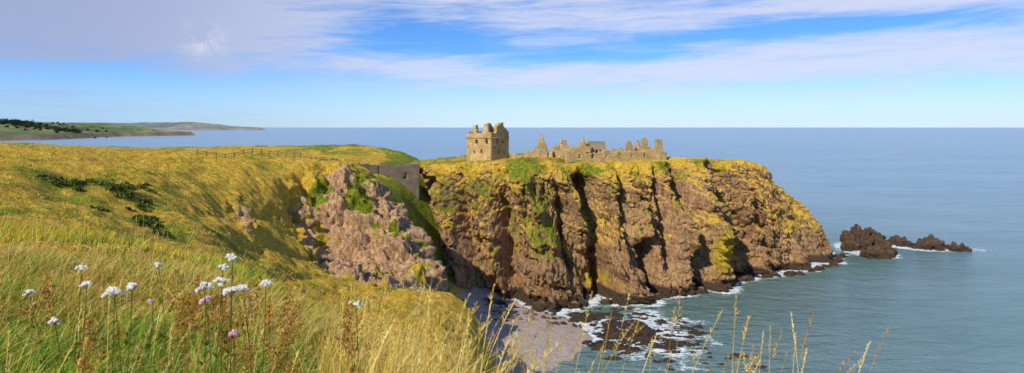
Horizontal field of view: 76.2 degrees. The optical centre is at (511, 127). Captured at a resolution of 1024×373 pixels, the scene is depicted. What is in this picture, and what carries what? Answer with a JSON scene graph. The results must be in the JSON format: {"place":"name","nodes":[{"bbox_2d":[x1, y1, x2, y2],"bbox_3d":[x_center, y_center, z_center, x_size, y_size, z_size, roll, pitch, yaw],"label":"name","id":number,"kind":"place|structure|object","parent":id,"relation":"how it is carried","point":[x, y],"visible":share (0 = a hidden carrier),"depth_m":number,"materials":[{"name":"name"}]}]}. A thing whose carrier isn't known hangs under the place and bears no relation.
{"place":"outdoors","nodes":[
{"label":"outdoors","id":0,"kind":"place"},
{"bbox_2d":[0,122,194,140],"bbox_3d":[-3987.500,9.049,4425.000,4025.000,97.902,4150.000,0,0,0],"label":"distant coast","id":1,"kind":"structure","parent":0,"point":[10,133],"depth_m":3559.66},
{"bbox_2d":[0,118,107,137],"bbox_3d":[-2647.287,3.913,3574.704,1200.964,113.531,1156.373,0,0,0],"label":"distant trees","id":2,"kind":"object","parent":1,"relation":"on","point":[24,123],"visible":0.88,"depth_m":3301.89,"materials":[{"name":"green plant"}]},
{"bbox_2d":[54,122,263,129],"bbox_3d":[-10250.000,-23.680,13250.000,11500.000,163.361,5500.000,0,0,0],"label":"coast headland","id":3,"kind":"structure","parent":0,"point":[179,126],"depth_m":11592.14,"materials":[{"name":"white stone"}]},
{"bbox_2d":[0,142,592,372],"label":"mainland hill","id":4,"kind":"structure","parent":0,"point":[352,251],"depth_m":135.57,"materials":[{"name":"plant"}]},
{"bbox_2d":[9,268,63,372],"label":"dock seed stalk","id":5,"kind":"object","parent":4,"relation":"on","point":[48,292],"visible":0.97,"depth_m":5.49,"materials":[{"name":"brown plant"}]},
{"bbox_2d":[22,289,54,371],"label":"yarrow flower","id":6,"kind":"object","parent":4,"relation":"on","point":[29,292],"visible":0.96,"depth_m":5.01,"materials":[{"name":"white plant"}]},
{"bbox_2d":[48,317,73,372],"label":"yarrow flower","id":7,"kind":"object","parent":4,"relation":"on","point":[53,320],"visible":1,"depth_m":4.00,"materials":[{"name":"white plant"}]},
{"bbox_2d":[61,281,91,370],"bbox_3d":[-3.070,1.572,4.622,0.234,0.982,0.340,0,0,0],"label":"yarrow flower","id":8,"kind":"object","parent":4,"relation":"on","point":[87,283],"visible":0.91,"depth_m":4.60,"materials":[{"name":"green plant"}]},
{"bbox_2d":[71,265,92,372],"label":"yarrow flower","id":9,"kind":"object","parent":4,"relation":"on","point":[82,268],"visible":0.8,"depth_m":5.00,"materials":[{"name":"white plant"}]},
{"bbox_2d":[35,173,152,210],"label":"gorse bush","id":10,"kind":"object","parent":4,"relation":"on","point":[57,181],"visible":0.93,"depth_m":97.22,"materials":[{"name":"green plant"}]},
{"bbox_2d":[89,205,110,212],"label":"gorse bush","id":11,"kind":"object","parent":4,"relation":"on","point":[101,208],"visible":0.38,"depth_m":87.57,"materials":[{"name":"green plant"}]},
{"bbox_2d":[73,316,131,372],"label":"dock seed stalk","id":12,"kind":"object","parent":4,"relation":"on","point":[83,365],"visible":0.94,"depth_m":4.17,"materials":[{"name":"brown plant"}]},
{"bbox_2d":[101,286,133,372],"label":"yarrow flower","id":13,"kind":"object","parent":4,"relation":"on","point":[112,291],"visible":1,"depth_m":4.01,"materials":[{"name":"white plant"}]},
{"bbox_2d":[105,286,141,372],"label":"yarrow flower","id":14,"kind":"object","parent":4,"relation":"on","point":[109,289],"visible":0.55,"depth_m":4.11,"materials":[{"name":"plant"}]},
{"bbox_2d":[112,282,144,372],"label":"yarrow flower","id":15,"kind":"object","parent":4,"relation":"on","point":[130,285],"visible":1,"depth_m":4.05,"materials":[{"name":"plant"}]},
{"bbox_2d":[121,181,156,193],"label":"gorse bush","id":16,"kind":"object","parent":4,"relation":"on","point":[141,185],"visible":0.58,"depth_m":109.28,"materials":[{"name":"green plant"}]},
{"bbox_2d":[125,299,155,372],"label":"pink yarrow flower","id":17,"kind":"object","parent":4,"relation":"on","point":[150,301],"visible":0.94,"depth_m":5.01,"materials":[{"name":"plant"}]},
{"bbox_2d":[130,214,168,235],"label":"gorse bush","id":18,"kind":"object","parent":4,"relation":"on","point":[147,221],"visible":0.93,"depth_m":87.49,"materials":[{"name":"green plant"}]},
{"bbox_2d":[150,262,168,351],"bbox_3d":[-3.258,1.757,6.013,0.258,1.037,0.315,0,0,0],"label":"yarrow flower","id":19,"kind":"object","parent":4,"relation":"on","point":[157,264],"visible":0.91,"depth_m":6.01,"materials":[{"name":"white plant"}]},
{"bbox_2d":[155,268,201,372],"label":"dock seed stalk","id":20,"kind":"object","parent":4,"relation":"on","point":[179,322],"visible":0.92,"depth_m":4.52,"materials":[{"name":"brown plant"}]},
{"bbox_2d":[182,281,218,372],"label":"yarrow flower","id":21,"kind":"object","parent":4,"relation":"on","point":[202,285],"visible":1,"depth_m":3.90,"materials":[{"name":"white plant"}]},
{"bbox_2d":[176,275,243,372],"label":"dock seed stalk","id":22,"kind":"object","parent":4,"relation":"on","point":[200,314],"visible":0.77,"depth_m":4.49,"materials":[{"name":"brown plant"}]},
{"bbox_2d":[193,295,226,372],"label":"pink yarrow flower","id":23,"kind":"object","parent":4,"relation":"on","point":[208,299],"visible":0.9,"depth_m":4.00,"materials":[{"name":"plant"}]},
{"bbox_2d":[196,263,229,372],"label":"yarrow flower","id":24,"kind":"object","parent":4,"relation":"on","point":[224,266],"visible":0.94,"depth_m":4.16,"materials":[{"name":"white plant"}]},
{"bbox_2d":[203,276,230,372],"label":"yarrow flower","id":25,"kind":"object","parent":4,"relation":"on","point":[217,279],"visible":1,"depth_m":4.00,"materials":[{"name":"white plant"}]},
{"bbox_2d":[214,253,237,372],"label":"yarrow flower","id":26,"kind":"object","parent":4,"relation":"on","point":[230,257],"visible":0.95,"depth_m":4.20,"materials":[{"name":"white plant"}]},
{"bbox_2d":[213,286,240,372],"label":"yarrow flower","id":27,"kind":"object","parent":4,"relation":"on","point":[232,289],"visible":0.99,"depth_m":4.00,"materials":[{"name":"white plant"}]},
{"bbox_2d":[211,294,252,372],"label":"dock seed stalk","id":28,"kind":"object","parent":4,"relation":"on","point":[249,304],"visible":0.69,"depth_m":4.51,"materials":[{"name":"brown plant"}]},
{"bbox_2d":[228,329,240,372],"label":"pink yarrow flower","id":29,"kind":"object","parent":4,"relation":"on","point":[233,333],"visible":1,"depth_m":3.80,"materials":[{"name":"pink plant"}]},
{"bbox_2d":[215,284,261,372],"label":"dock seed stalk","id":30,"kind":"object","parent":4,"relation":"on","point":[248,299],"visible":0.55,"depth_m":5.10,"materials":[{"name":"brown plant"}]},
{"bbox_2d":[0,216,478,372],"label":"foreground grass","id":31,"kind":"structure","parent":4,"relation":"on","point":[108,271],"depth_m":8.50,"materials":[{"name":"green plant"}]},
{"bbox_2d":[238,284,265,372],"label":"yarrow flower","id":32,"kind":"object","parent":4,"relation":"on","point":[243,288],"visible":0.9,"depth_m":4.30,"materials":[{"name":"plant"}]},
{"bbox_2d":[236,339,299,372],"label":"dock seed stalk","id":33,"kind":"object","parent":4,"relation":"on","point":[253,363],"visible":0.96,"depth_m":3.96,"materials":[{"name":"brown plant"}]},
{"bbox_2d":[252,279,283,372],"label":"yarrow flower","id":34,"kind":"object","parent":4,"relation":"on","point":[267,281],"visible":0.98,"depth_m":4.50,"materials":[{"name":"white plant"}]},
{"bbox_2d":[197,148,345,162],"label":"wooden fence","id":35,"kind":"object","parent":4,"relation":"on","point":[269,153],"visible":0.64,"depth_m":170.25,"materials":[{"name":"brown wood"}]},
{"bbox_2d":[252,274,295,372],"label":"dock seed stalk","id":36,"kind":"object","parent":4,"relation":"on","point":[270,327],"visible":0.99,"depth_m":4.23,"materials":[{"name":"brown plant"}]},
{"bbox_2d":[268,262,303,372],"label":"dock seed stalk","id":37,"kind":"object","parent":4,"relation":"on","point":[291,305],"visible":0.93,"depth_m":4.84,"materials":[{"name":"brown plant"}]},
{"bbox_2d":[336,298,363,372],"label":"dock seed stalk","id":38,"kind":"object","parent":4,"relation":"on","point":[348,330],"visible":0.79,"depth_m":5.05,"materials":[{"name":"brown plant"}]},
{"bbox_2d":[345,300,362,372],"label":"yarrow flower","id":39,"kind":"object","parent":4,"relation":"on","point":[359,305],"visible":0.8,"depth_m":5.00,"materials":[{"name":"plant"}]},
{"bbox_2d":[331,294,382,371],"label":"dock seed stalk","id":40,"kind":"object","parent":4,"relation":"on","point":[346,329],"visible":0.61,"depth_m":5.34,"materials":[{"name":"brown plant"}]},
{"bbox_2d":[344,182,377,213],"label":"gorse bush","id":41,"kind":"object","parent":4,"relation":"on","point":[361,191],"visible":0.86,"depth_m":159.99,"materials":[{"name":"green plant"}]},
{"bbox_2d":[353,163,378,173],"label":"entrance side wall","id":42,"kind":"structure","parent":4,"relation":"on","point":[373,168],"depth_m":211.96,"materials":[{"name":"stone"}]},
{"bbox_2d":[379,164,419,199],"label":"gatehouse retaining wall","id":43,"kind":"structure","parent":4,"relation":"on","point":[410,181],"depth_m":217.31,"materials":[{"name":"stone"}]},
{"bbox_2d":[290,298,521,372],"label":"straw grass","id":44,"kind":"structure","parent":4,"relation":"on","point":[334,365],"depth_m":5.72,"materials":[{"name":"yellow plant"}]},
{"bbox_2d":[0,212,888,372],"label":"tall grass stems","id":45,"kind":"object","parent":4,"relation":"on","point":[465,358],"visible":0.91,"depth_m":4.28,"materials":[{"name":"beige plant"}]},
{"bbox_2d":[0,127,1023,372],"bbox_3d":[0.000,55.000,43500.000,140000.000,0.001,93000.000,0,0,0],"label":"sea","id":46,"kind":"structure","parent":0,"point":[944,311],"depth_m":298.26,"materials":[{"name":"liquid"}]},
{"bbox_2d":[481,253,847,370],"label":"foam","id":47,"kind":"object","parent":46,"relation":"in","point":[645,334],"visible":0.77,"depth_m":180.55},
{"bbox_2d":[840,224,897,259],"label":"sea stack rock","id":48,"kind":"object","parent":46,"relation":"in","point":[869,243],"visible":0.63,"depth_m":289.41,"materials":[{"name":"brown stone"}]},
{"bbox_2d":[877,232,972,251],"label":"sea stack rock","id":49,"kind":"object","parent":46,"relation":"in","point":[930,242],"visible":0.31,"depth_m":295.35,"materials":[{"name":"brown stone"}]},
{"bbox_2d":[0,0,1023,126],"label":"sky","id":50,"kind":"structure","parent":0,"point":[243,63],"materials":[{"name":"blue"}]},
{"bbox_2d":[411,153,833,312],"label":"castle headland cliff","id":51,"kind":"structure","parent":0,"point":[555,234],"depth_m":218.33,"materials":[{"name":"brown stone"}]},
{"bbox_2d":[466,122,509,161],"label":"castle keep tower","id":52,"kind":"structure","parent":51,"relation":"on","point":[489,142],"depth_m":239.89,"materials":[{"name":"stone"}]},
{"bbox_2d":[510,148,535,158],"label":"castle curtain wall","id":53,"kind":"structure","parent":51,"relation":"on","point":[531,154],"depth_m":245.31,"materials":[{"name":"stone"}]},
{"bbox_2d":[535,134,547,157],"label":"ruined gatehouse gable","id":54,"kind":"structure","parent":51,"relation":"on","point":[540,153],"depth_m":241.73,"materials":[{"name":"stone"}]},
{"bbox_2d":[548,144,558,157],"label":"ruined chapel","id":55,"kind":"structure","parent":51,"relation":"on","point":[554,153],"depth_m":242.56,"materials":[{"name":"stone"}]},
{"bbox_2d":[559,138,589,159],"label":"ruined palace range","id":56,"kind":"structure","parent":51,"relation":"on","point":[583,147],"depth_m":239.21,"materials":[{"name":"stone"}]},
{"bbox_2d":[565,150,666,162],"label":"curtain wall","id":57,"kind":"structure","parent":51,"relation":"on","point":[623,155],"depth_m":240.60,"materials":[{"name":"stone"}]},
{"bbox_2d":[609,148,622,156],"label":"ruined storehouse","id":58,"kind":"structure","parent":51,"relation":"on","point":[613,149],"depth_m":243.93,"materials":[{"name":"stone"}]},
{"bbox_2d":[620,140,635,156],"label":"ruined stables gable","id":59,"kind":"structure","parent":51,"relation":"on","point":[628,144],"depth_m":247.39,"materials":[{"name":"stone"}]},
{"bbox_2d":[636,138,661,151],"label":"ruined drawing room range","id":60,"kind":"structure","parent":51,"relation":"on","point":[645,147],"depth_m":245.96,"materials":[{"name":"stone"}]},
{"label":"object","id":61,"kind":"object","parent":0,"visible":0},
{"bbox_2d":[589,141,606,149],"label":"slate roof","id":62,"kind":"structure","parent":61,"relation":"attached to","point":[598,145],"depth_m":247.39,"materials":[{"name":"grey stone"}]}
]}

